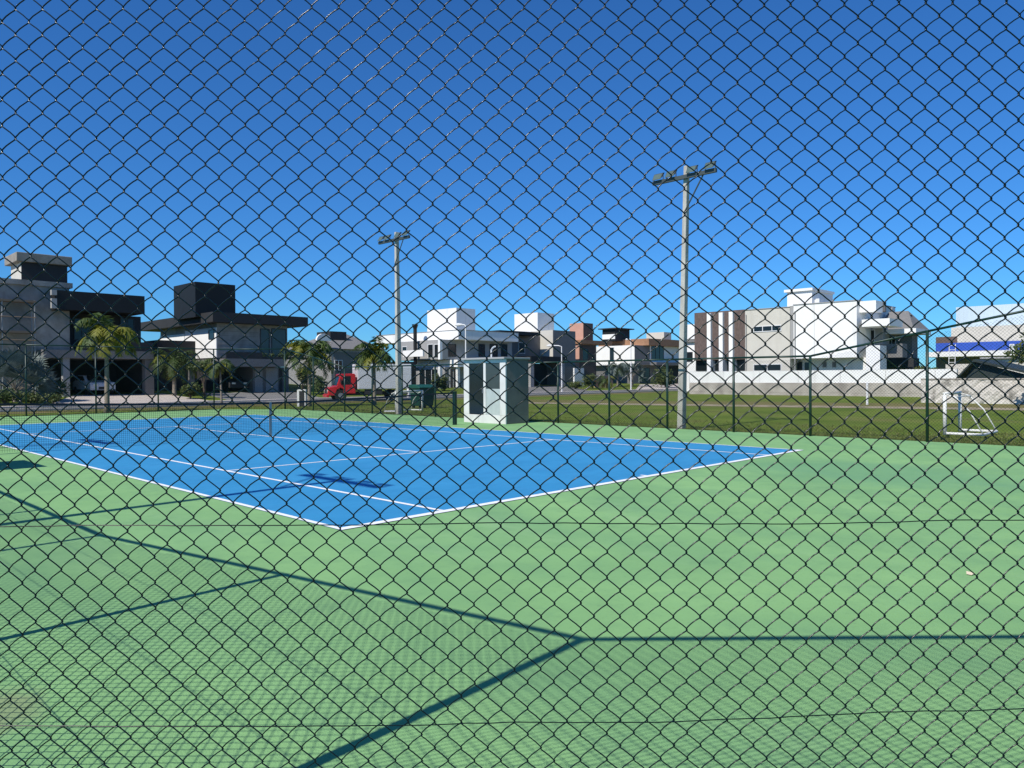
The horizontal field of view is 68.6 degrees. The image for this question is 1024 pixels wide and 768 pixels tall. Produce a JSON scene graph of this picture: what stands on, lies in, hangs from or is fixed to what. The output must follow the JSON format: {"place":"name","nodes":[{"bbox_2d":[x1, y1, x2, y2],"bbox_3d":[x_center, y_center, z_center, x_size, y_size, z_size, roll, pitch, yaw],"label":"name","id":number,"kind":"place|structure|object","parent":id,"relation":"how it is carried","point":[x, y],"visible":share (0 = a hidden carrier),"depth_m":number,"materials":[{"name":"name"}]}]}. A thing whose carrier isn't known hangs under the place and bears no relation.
{"place":"outdoors","nodes":[
{"label":"outdoors","id":0,"kind":"place"},
{"bbox_2d":[54,394,208,402],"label":"driveway","id":1,"kind":"structure","parent":0,"point":[164,397],"depth_m":51.20,"materials":[{"name":"concrete"}]},
{"bbox_2d":[72,375,115,394],"bbox_3d":[-30.926,0.066,55.539,4.235,1.450,1.740,0,1,44],"label":"parked car","id":2,"kind":"object","parent":1,"relation":"on","point":[78,384],"visible":0.62,"depth_m":54.63,"materials":[{"name":"white paint"}]},
{"bbox_2d":[206,391,320,399],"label":"driveway","id":3,"kind":"structure","parent":0,"point":[245,396],"depth_m":58.13,"materials":[{"name":"concrete"}]},
{"bbox_2d":[0,392,669,414],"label":"verge","id":4,"kind":"structure","parent":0,"point":[117,409],"depth_m":43.92,"materials":[{"name":"green plant"}]},
{"bbox_2d":[455,323,465,357],"bbox_3d":[-3.963,-1.819,58.069,0.956,5.790,0.258,0,1,23],"label":"street lamp","id":5,"kind":"object","parent":4,"relation":"on","point":[458,324],"visible":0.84,"depth_m":57.92,"materials":[{"name":"white metal"}]},
{"bbox_2d":[0,389,677,408],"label":"asphalt road","id":6,"kind":"structure","parent":0,"point":[307,400],"depth_m":51.37,"materials":[{"name":"grey asphalt"}]},
{"bbox_2d":[0,389,677,411],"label":"road kerbs","id":7,"kind":"structure","parent":6,"relation":"on","point":[307,399],"depth_m":51.50,"materials":[{"name":"concrete"}]},
{"bbox_2d":[323,364,410,399],"bbox_3d":[-10.073,-0.113,52.209,5.785,2.525,2.176,-1,1,-22],"label":"box truck","id":8,"kind":"object","parent":6,"relation":"on","point":[367,379],"visible":0.53,"depth_m":51.41,"materials":[{"name":"red paint"}]},
{"bbox_2d":[1,383,677,402],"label":"front yards","id":9,"kind":"structure","parent":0,"point":[209,397],"depth_m":63.23,"materials":[{"name":"green plant"}]},
{"bbox_2d":[0,387,19,402],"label":"shrub","id":10,"kind":"object","parent":9,"relation":"on","point":[5,394],"visible":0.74,"depth_m":43.89,"materials":[{"name":"green plant"}]},
{"bbox_2d":[0,346,59,401],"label":"fan palm","id":11,"kind":"object","parent":9,"relation":"on","point":[33,375],"visible":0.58,"depth_m":45.84,"materials":[{"name":"green plant"}]},
{"bbox_2d":[13,390,49,402],"bbox_3d":[-28.712,0.788,44.822,2.022,0.940,1.981,0,1,44],"label":"shrub","id":12,"kind":"object","parent":9,"relation":"on","point":[34,396],"visible":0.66,"depth_m":44.50,"materials":[{"name":"green plant"}]},
{"bbox_2d":[46,393,63,402],"bbox_3d":[-27.690,0.893,45.312,0.984,0.746,1.166,0,0,4],"label":"shrub","id":13,"kind":"object","parent":9,"relation":"on","point":[53,398],"visible":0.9,"depth_m":45.25,"materials":[{"name":"green plant"}]},
{"bbox_2d":[53,378,70,398],"bbox_3d":[-28.848,0.386,47.566,1.571,1.510,1.543,0,1,-18],"label":"shrub","id":14,"kind":"object","parent":9,"relation":"on","point":[65,386],"visible":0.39,"depth_m":47.60,"materials":[{"name":"green plant"}]},
{"bbox_2d":[0,252,153,396],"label":"house","id":15,"kind":"structure","parent":9,"relation":"on","point":[57,295],"depth_m":52.58,"materials":[{"name":"grey concrete"}]},
{"bbox_2d":[74,318,89,339],"bbox_3d":[-31.535,-4.017,55.056,0.070,1.583,1.044,0,1,44],"label":"window","id":16,"kind":"structure","parent":15,"relation":"in","point":[77,334],"depth_m":54.90,"materials":[{"name":"blue glass"}]},
{"bbox_2d":[120,318,134,338],"bbox_3d":[-29.343,-4.181,57.300,0.070,1.648,1.017,0,1,44],"label":"window","id":17,"kind":"structure","parent":15,"relation":"in","point":[129,321],"depth_m":57.36,"materials":[{"name":"blue glass"}]},
{"bbox_2d":[148,347,199,395],"bbox_3d":[-25.110,-0.870,55.792,3.469,3.665,3.620,0,1,44],"label":"palm tree","id":18,"kind":"object","parent":9,"relation":"on","point":[183,360],"visible":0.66,"depth_m":55.45,"materials":[{"name":"green plant"}]},
{"bbox_2d":[179,382,202,398],"bbox_3d":[-22.488,0.433,52.788,1.560,1.340,1.632,0,1,-14],"label":"shrub","id":19,"kind":"object","parent":9,"relation":"on","point":[191,391],"visible":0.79,"depth_m":52.54,"materials":[{"name":"green plant"}]},
{"bbox_2d":[188,359,215,396],"bbox_3d":[-22.078,-0.372,53.740,1.819,2.899,2.005,0,1,44],"label":"tree","id":20,"kind":"object","parent":9,"relation":"on","point":[197,362],"visible":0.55,"depth_m":53.55,"materials":[{"name":"green plant"}]},
{"bbox_2d":[141,282,307,391],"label":"modern house","id":21,"kind":"structure","parent":9,"relation":"on","point":[217,321],"depth_m":62.37,"materials":[{"name":"grey concrete"}]},
{"bbox_2d":[208,329,213,338],"bbox_3d":[-24.495,-4.042,61.214,1.030,0.781,0.070,0,1,44],"label":"window","id":22,"kind":"structure","parent":21,"relation":"in","point":[210,332],"depth_m":61.23,"materials":[{"name":"blue glass"}]},
{"bbox_2d":[254,368,262,391],"bbox_3d":[-21.327,-0.180,63.215,0.047,2.308,0.699,0,1,44],"label":"door panel","id":23,"kind":"structure","parent":21,"relation":"in","point":[259,388],"depth_m":63.19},
{"bbox_2d":[260,329,269,355],"bbox_3d":[-20.929,-3.524,63.628,0.070,2.304,0.851,0,1,44],"label":"window","id":24,"kind":"structure","parent":21,"relation":"in","point":[264,334],"depth_m":63.66,"materials":[{"name":"blue glass"}]},
{"bbox_2d":[266,368,277,391],"bbox_3d":[-20.488,-0.192,64.073,0.047,2.308,1.086,0,1,44],"label":"door panel","id":25,"kind":"structure","parent":21,"relation":"in","point":[271,371],"depth_m":64.03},
{"bbox_2d":[271,328,286,355],"bbox_3d":[-20.027,-3.575,64.552,0.070,2.337,1.399,0,1,44],"label":"window","id":26,"kind":"structure","parent":21,"relation":"in","point":[280,334],"depth_m":64.52,"materials":[{"name":"blue glass"}]},
{"bbox_2d":[218,375,248,391],"bbox_3d":[-24.151,-0.043,63.907,4.235,1.450,1.740,0,1,44],"label":"parked car","id":27,"kind":"object","parent":9,"relation":"on","point":[229,382],"visible":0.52,"depth_m":62.74,"materials":[{"name":"black metal"}]},
{"bbox_2d":[294,364,314,388],"bbox_3d":[-17.057,-0.404,61.761,1.645,2.585,1.867,0,1,44],"label":"shrub","id":28,"kind":"object","parent":9,"relation":"on","point":[302,379],"visible":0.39,"depth_m":61.40,"materials":[{"name":"green plant"}]},
{"bbox_2d":[311,375,327,394],"bbox_3d":[-15.801,0.073,61.686,2.090,1.711,1.416,1,2,73],"label":"shrub","id":29,"kind":"object","parent":9,"relation":"on","point":[317,381],"visible":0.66,"depth_m":61.47,"materials":[{"name":"green plant"}]},
{"bbox_2d":[285,331,381,385],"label":"hip roof house","id":30,"kind":"structure","parent":9,"relation":"on","point":[340,357],"depth_m":75.56,"materials":[{"name":"grey paint"}]},
{"bbox_2d":[334,360,342,369],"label":"window","id":31,"kind":"structure","parent":30,"relation":"in","point":[340,362],"depth_m":74.48,"materials":[{"name":"grey glass"}]},
{"bbox_2d":[431,373,443,389],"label":"shrub","id":32,"kind":"object","parent":9,"relation":"on","point":[438,383],"visible":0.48,"depth_m":71.86,"materials":[{"name":"green plant"}]},
{"bbox_2d":[440,375,449,390],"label":"shrub","id":33,"kind":"object","parent":9,"relation":"on","point":[444,382],"visible":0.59,"depth_m":73.16,"materials":[{"name":"green plant"}]},
{"bbox_2d":[376,308,517,387],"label":"white house","id":34,"kind":"structure","parent":9,"relation":"on","point":[446,333],"depth_m":82.33,"materials":[{"name":"white paint"}]},
{"bbox_2d":[419,369,437,383],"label":"window","id":35,"kind":"structure","parent":34,"relation":"in","point":[424,371],"depth_m":82.06,"materials":[{"name":"black glass"}]},
{"bbox_2d":[428,344,433,357],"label":"window","id":36,"kind":"structure","parent":34,"relation":"in","point":[430,346],"depth_m":80.79,"materials":[{"name":"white glass"}]},
{"bbox_2d":[434,344,437,357],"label":"window","id":37,"kind":"structure","parent":34,"relation":"in","point":[435,345],"depth_m":80.24,"materials":[{"name":"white glass"}]},
{"bbox_2d":[448,344,455,356],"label":"window","id":38,"kind":"structure","parent":34,"relation":"in","point":[452,347],"depth_m":80.46,"materials":[{"name":"black glass"}]},
{"bbox_2d":[450,368,455,387],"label":"window","id":39,"kind":"structure","parent":34,"relation":"in","point":[451,384],"depth_m":80.70,"materials":[{"name":"grey glass"}]},
{"bbox_2d":[478,344,484,356],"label":"window","id":40,"kind":"structure","parent":34,"relation":"in","point":[481,347],"depth_m":83.60,"materials":[{"name":"black glass"}]},
{"bbox_2d":[490,344,497,356],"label":"window","id":41,"kind":"structure","parent":34,"relation":"in","point":[495,354],"depth_m":85.04,"materials":[{"name":"black glass"}]},
{"bbox_2d":[501,344,507,356],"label":"window","id":42,"kind":"structure","parent":34,"relation":"in","point":[503,354],"depth_m":86.15,"materials":[{"name":"black glass"}]},
{"bbox_2d":[494,312,583,386],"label":"block house","id":43,"kind":"structure","parent":9,"relation":"on","point":[527,332],"depth_m":94.25,"materials":[{"name":"white paint"}]},
{"bbox_2d":[518,342,524,353],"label":"window","id":44,"kind":"structure","parent":43,"relation":"in","point":[521,345],"depth_m":91.97,"materials":[{"name":"blue glass"}]},
{"bbox_2d":[564,381,584,388],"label":"shrub","id":45,"kind":"object","parent":9,"relation":"on","point":[572,384],"visible":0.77,"depth_m":83.72,"materials":[{"name":"green plant"}]},
{"bbox_2d":[570,323,611,381],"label":"salmon house","id":46,"kind":"structure","parent":9,"relation":"on","point":[589,344],"depth_m":101.94,"materials":[{"name":"pink paint"}]},
{"bbox_2d":[582,349,587,359],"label":"window","id":47,"kind":"structure","parent":46,"relation":"in","point":[584,354],"depth_m":100.69,"materials":[{"name":"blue glass"}]},
{"bbox_2d":[582,373,599,387],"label":"shrub","id":48,"kind":"object","parent":9,"relation":"on","point":[590,377],"visible":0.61,"depth_m":86.59,"materials":[{"name":"green plant"}]},
{"bbox_2d":[595,375,612,386],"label":"garden wall","id":49,"kind":"structure","parent":9,"relation":"on","point":[603,378],"depth_m":91.63,"materials":[{"name":"concrete"}]},
{"bbox_2d":[596,376,614,387],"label":"shrub","id":50,"kind":"object","parent":9,"relation":"on","point":[604,382],"visible":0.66,"depth_m":89.19,"materials":[{"name":"green plant"}]},
{"bbox_2d":[610,362,628,386],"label":"palm tree","id":51,"kind":"object","parent":9,"relation":"on","point":[616,369],"visible":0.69,"depth_m":94.03,"materials":[{"name":"green plant"}]},
{"bbox_2d":[618,362,645,385],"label":"fan palm","id":52,"kind":"object","parent":9,"relation":"on","point":[638,370],"visible":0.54,"depth_m":96.81,"materials":[{"name":"green plant"}]},
{"bbox_2d":[596,328,678,383],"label":"brown fascia house","id":53,"kind":"structure","parent":9,"relation":"on","point":[621,344],"depth_m":109.14,"materials":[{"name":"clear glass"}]},
{"bbox_2d":[609,347,613,359],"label":"window","id":54,"kind":"structure","parent":53,"relation":"in","point":[611,353],"depth_m":108.33,"materials":[{"name":"white glass"}]},
{"bbox_2d":[640,368,649,381],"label":"window","id":55,"kind":"structure","parent":53,"relation":"in","point":[647,371],"depth_m":109.43,"materials":[{"name":"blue glass"}]},
{"bbox_2d":[651,346,663,358],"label":"window","id":56,"kind":"structure","parent":53,"relation":"in","point":[658,353],"depth_m":109.67,"materials":[{"name":"blue glass"}]},
{"bbox_2d":[659,366,678,382],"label":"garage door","id":57,"kind":"structure","parent":53,"relation":"in","point":[673,368],"depth_m":114.43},
{"bbox_2d":[650,367,676,386],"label":"shrub","id":58,"kind":"object","parent":9,"relation":"on","point":[662,377],"visible":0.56,"depth_m":95.24,"materials":[{"name":"green plant"}]},
{"bbox_2d":[1,388,677,406],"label":"pavement","id":59,"kind":"structure","parent":0,"point":[346,397],"depth_m":53.43,"materials":[{"name":"concrete"}]},
{"bbox_2d":[547,344,562,391],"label":"street lamp","id":60,"kind":"object","parent":59,"relation":"on","point":[549,345],"visible":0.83,"depth_m":76.18,"materials":[{"name":"white metal"}]},
{"bbox_2d":[625,338,631,389],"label":"street lamp","id":61,"kind":"object","parent":59,"relation":"on","point":[630,367],"visible":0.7,"depth_m":84.77,"materials":[{"name":"white metal"}]},
{"bbox_2d":[0,409,1023,767],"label":"court surround","id":62,"kind":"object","parent":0,"point":[500,617],"visible":0.67,"depth_m":4.72,"materials":[{"name":"green paint"}]},
{"bbox_2d":[0,344,212,415],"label":"chain link fence","id":63,"kind":"object","parent":62,"relation":"on","point":[96,382],"visible":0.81,"depth_m":33.60,"materials":[{"name":"metal"}]},
{"bbox_2d":[213,348,283,409],"bbox_3d":[-13.064,-0.199,37.330,3.571,3.126,0.071,0,0,0],"label":"chain link fence","id":64,"kind":"object","parent":62,"relation":"on","point":[214,387],"visible":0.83,"depth_m":37.33,"materials":[{"name":"metal"}]},
{"bbox_2d":[0,415,801,529],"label":"court playing surface","id":65,"kind":"object","parent":62,"relation":"on","point":[419,463],"visible":0.75,"depth_m":13.86,"materials":[{"name":"blue paint"}]},
{"bbox_2d":[0,391,456,450],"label":"tennis net","id":66,"kind":"object","parent":65,"relation":"on","point":[454,395],"visible":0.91,"depth_m":18.68,"materials":[{"name":"black fabric"}]},
{"bbox_2d":[0,415,800,529],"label":"court lines","id":67,"kind":"object","parent":65,"relation":"on","point":[412,516],"visible":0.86,"depth_m":11.28,"materials":[{"name":"white paint"}]},
{"bbox_2d":[461,346,529,423],"bbox_3d":[-0.601,0.013,25.420,2.190,2.577,1.252,0,1,44],"label":"court kiosk","id":68,"kind":"object","parent":62,"relation":"on","point":[500,384],"visible":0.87,"depth_m":24.88,"materials":[{"name":"white paint"}]},
{"bbox_2d":[469,363,483,413],"bbox_3d":[-1.194,0.156,25.329,0.710,1.700,0.050,0,1,44],"label":"door","id":69,"kind":"structure","parent":68,"relation":"in","point":[476,383],"depth_m":25.34,"materials":[{"name":"grey metal"}]},
{"bbox_2d":[486,363,499,388],"bbox_3d":[-0.614,-0.267,24.777,0.670,0.850,0.020,0,1,44],"label":"window pane","id":70,"kind":"structure","parent":68,"relation":"in","point":[491,371],"depth_m":24.77,"materials":[{"name":"grey glass"}]},
{"bbox_2d":[0,0,1023,767],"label":"chain link fence","id":71,"kind":"object","parent":62,"relation":"on","point":[792,524],"visible":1,"depth_m":2.10,"materials":[{"name":"black metal"}]},
{"bbox_2d":[284,310,1023,442],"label":"chain link fence","id":72,"kind":"object","parent":62,"relation":"on","point":[810,392],"visible":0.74,"depth_m":20.64,"materials":[{"name":"metal"}]},
{"bbox_2d":[0,391,1023,445],"bbox_3d":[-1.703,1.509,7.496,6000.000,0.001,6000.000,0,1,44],"label":"grass ground","id":73,"kind":"structure","parent":0,"point":[830,418],"depth_m":31.17,"materials":[{"name":"green plant"}]},
{"bbox_2d":[0,298,35,393],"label":"scaffold","id":74,"kind":"object","parent":73,"relation":"on","point":[19,301],"visible":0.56,"depth_m":50.21,"materials":[{"name":"metal"}]},
{"bbox_2d":[74,312,140,411],"bbox_3d":[-19.032,-0.924,35.285,2.757,4.757,2.878,0,1,44],"label":"palm tree","id":75,"kind":"object","parent":73,"relation":"on","point":[98,331],"visible":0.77,"depth_m":34.87,"materials":[{"name":"green plant"}]},
{"bbox_2d":[203,358,234,402],"bbox_3d":[-18.815,-0.150,48.282,1.746,2.982,2.088,0,1,44],"label":"palm tree","id":76,"kind":"object","parent":73,"relation":"on","point":[229,365],"visible":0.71,"depth_m":48.28,"materials":[{"name":"green plant"}]},
{"bbox_2d":[297,389,306,405],"bbox_3d":[-11.815,0.780,42.253,0.480,0.950,0.260,0,0,0],"label":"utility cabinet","id":77,"kind":"object","parent":73,"relation":"on","point":[303,397],"visible":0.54,"depth_m":42.15,"materials":[{"name":"white metal"}]},
{"bbox_2d":[279,340,333,406],"bbox_3d":[-11.360,-0.554,42.100,3.185,3.816,2.942,0,1,44],"label":"palm tree","id":78,"kind":"object","parent":73,"relation":"on","point":[302,346],"visible":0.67,"depth_m":41.63,"materials":[{"name":"green plant"}]},
{"bbox_2d":[354,336,394,404],"bbox_3d":[-8.190,-0.739,44.709,2.486,4.108,2.617,0,1,44],"label":"palm tree","id":79,"kind":"object","parent":73,"relation":"on","point":[367,356],"visible":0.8,"depth_m":44.31,"materials":[{"name":"green plant"}]},
{"bbox_2d":[378,230,409,413],"bbox_3d":[-4.889,-2.400,31.652,2.100,8.000,0.430,0,1,44],"label":"floodlight pole","id":80,"kind":"object","parent":73,"relation":"on","point":[397,311],"visible":0.78,"depth_m":31.62,"materials":[{"name":"concrete"}]},
{"bbox_2d":[384,390,422,411],"bbox_3d":[-4.928,0.769,34.197,0.772,0.959,1.871,0,1,34],"label":"football goal","id":81,"kind":"object","parent":73,"relation":"on","point":[417,391],"visible":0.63,"depth_m":34.37,"materials":[{"name":"white paint"}]},
{"bbox_2d":[409,384,433,407],"bbox_3d":[-4.657,0.634,39.019,0.918,1.217,1.100,0,1,44],"label":"rubbish bin","id":82,"kind":"object","parent":73,"relation":"on","point":[423,389],"visible":0.59,"depth_m":38.79,"materials":[{"name":"green plastic"}]},
{"bbox_2d":[652,161,716,428],"bbox_3d":[5.050,-2.368,21.917,2.100,8.000,0.367,0,1,44],"label":"floodlight pole","id":83,"kind":"object","parent":73,"relation":"on","point":[686,176],"visible":0.73,"depth_m":21.92,"materials":[{"name":"concrete"}]},
{"bbox_2d":[687,324,695,390],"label":"white annex","id":84,"kind":"object","parent":73,"relation":"on","point":[690,342],"visible":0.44,"depth_m":79.53,"materials":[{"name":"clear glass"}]},
{"bbox_2d":[687,352,692,361],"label":"window","id":85,"kind":"structure","parent":84,"relation":"in","point":[689,354],"depth_m":79.59,"materials":[{"name":"black glass"}]},
{"bbox_2d":[530,400,1023,407],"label":"dry grass strip","id":86,"kind":"object","parent":73,"relation":"on","point":[824,404],"depth_m":42.03,"materials":[{"name":"plant"}]},
{"bbox_2d":[866,382,867,404],"bbox_3d":[18.997,0.510,40.176,0.129,1.200,0.129,0,1,22],"label":"marker post","id":87,"kind":"object","parent":86,"relation":"on","point":[867,393],"visible":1,"depth_m":40.14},
{"bbox_2d":[694,288,930,370],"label":"white house","id":88,"kind":"structure","parent":73,"relation":"on","point":[817,329],"depth_m":63.21,"materials":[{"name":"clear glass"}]},
{"bbox_2d":[696,360,706,370],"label":"window","id":89,"kind":"structure","parent":88,"relation":"in","point":[698,362],"depth_m":70.27,"materials":[{"name":"black glass"}]},
{"bbox_2d":[715,360,718,370],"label":"window","id":90,"kind":"structure","parent":88,"relation":"in","point":[717,366],"depth_m":69.08,"materials":[{"name":"black glass"}]},
{"bbox_2d":[737,360,744,370],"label":"window","id":91,"kind":"structure","parent":88,"relation":"in","point":[738,361],"depth_m":67.43,"materials":[{"name":"black glass"}]},
{"bbox_2d":[753,325,781,331],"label":"window","id":92,"kind":"structure","parent":88,"relation":"in","point":[769,328],"depth_m":65.12,"materials":[{"name":"black glass"}]},
{"bbox_2d":[753,364,781,370],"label":"window","id":93,"kind":"structure","parent":88,"relation":"in","point":[757,368],"depth_m":65.02,"materials":[{"name":"black glass"}]},
{"bbox_2d":[797,362,801,369],"bbox_3d":[24.626,-1.479,64.612,0.699,0.895,0.070,0,1,44],"label":"window","id":94,"kind":"structure","parent":88,"relation":"in","point":[799,364],"depth_m":64.53,"materials":[{"name":"black glass"}]},
{"bbox_2d":[804,362,808,369],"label":"window","id":95,"kind":"structure","parent":88,"relation":"in","point":[806,364],"depth_m":64.11,"materials":[{"name":"black glass"}]},
{"bbox_2d":[871,329,874,345],"bbox_3d":[29.705,-3.830,61.996,0.502,1.320,0.070,0,1,44],"label":"window","id":96,"kind":"structure","parent":88,"relation":"in","point":[872,331],"depth_m":61.91,"materials":[{"name":"black glass"}]},
{"bbox_2d":[889,336,895,343],"bbox_3d":[31.857,-3.646,63.392,1.012,0.810,0.070,0,1,44],"label":"window","id":97,"kind":"structure","parent":88,"relation":"in","point":[894,340],"depth_m":63.22,"materials":[{"name":"black glass"}]},
{"bbox_2d":[689,369,957,396],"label":"boundary wall","id":98,"kind":"structure","parent":73,"relation":"on","point":[820,379],"depth_m":59.02,"materials":[{"name":"concrete"}]},
{"bbox_2d":[887,363,904,368],"bbox_3d":[30.698,-0.460,61.586,3.458,2.684,2.670,0,1,-13],"label":"shrub","id":99,"kind":"object","parent":73,"relation":"on","point":[889,365],"visible":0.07,"depth_m":61.44,"materials":[{"name":"green plant"}]},
{"bbox_2d":[914,366,940,368],"bbox_3d":[34.097,-0.370,61.658,3.286,2.465,2.527,1,1,67],"label":"shrub","id":100,"kind":"object","parent":73,"relation":"on","point":[921,367],"visible":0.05,"depth_m":61.54,"materials":[{"name":"green plant"}]},
{"bbox_2d":[943,391,997,435],"bbox_3d":[11.863,0.743,19.426,0.955,1.090,1.654,0,1,44],"label":"football goal","id":101,"kind":"object","parent":73,"relation":"on","point":[959,396],"visible":0.7,"depth_m":19.13,"materials":[{"name":"white paint"}]},
{"bbox_2d":[921,378,1023,403],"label":"stone wall","id":102,"kind":"structure","parent":73,"relation":"on","point":[979,389],"depth_m":41.05,"materials":[{"name":"concrete"}]},
{"bbox_2d":[925,303,1023,368],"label":"warehouse","id":103,"kind":"structure","parent":73,"relation":"on","point":[965,314],"depth_m":74.26,"materials":[{"name":"metal"}]},
{"bbox_2d":[946,356,1023,374],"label":"outbuilding","id":104,"kind":"structure","parent":73,"relation":"on","point":[961,367],"depth_m":55.17,"materials":[{"name":"white paint"}]},
{"bbox_2d":[956,359,1023,377],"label":"dark shed","id":105,"kind":"structure","parent":73,"relation":"on","point":[971,368],"depth_m":43.31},
{"bbox_2d":[1002,332,1023,364],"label":"leafy tree","id":106,"kind":"object","parent":73,"relation":"on","point":[1017,350],"visible":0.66,"depth_m":37.28,"materials":[{"name":"green plant"}]},
{"bbox_2d":[0,0,1023,367],"label":"sky","id":107,"kind":"structure","parent":0,"point":[191,163],"materials":[{"name":"blue"}]},
{"bbox_2d":[528,386,586,391],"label":"driveway","id":108,"kind":"structure","parent":0,"point":[550,389],"depth_m":82.81,"materials":[{"name":"concrete"}]},
{"bbox_2d":[638,384,677,388],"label":"driveway","id":109,"kind":"structure","parent":0,"point":[656,386],"depth_m":96.64,"materials":[{"name":"concrete"}]},
{"bbox_2d":[529,402,1023,409],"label":"bare soil strip","id":110,"kind":"object","parent":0,"point":[969,408],"visible":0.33,"depth_m":38.01,"materials":[{"name":"brown soil"}]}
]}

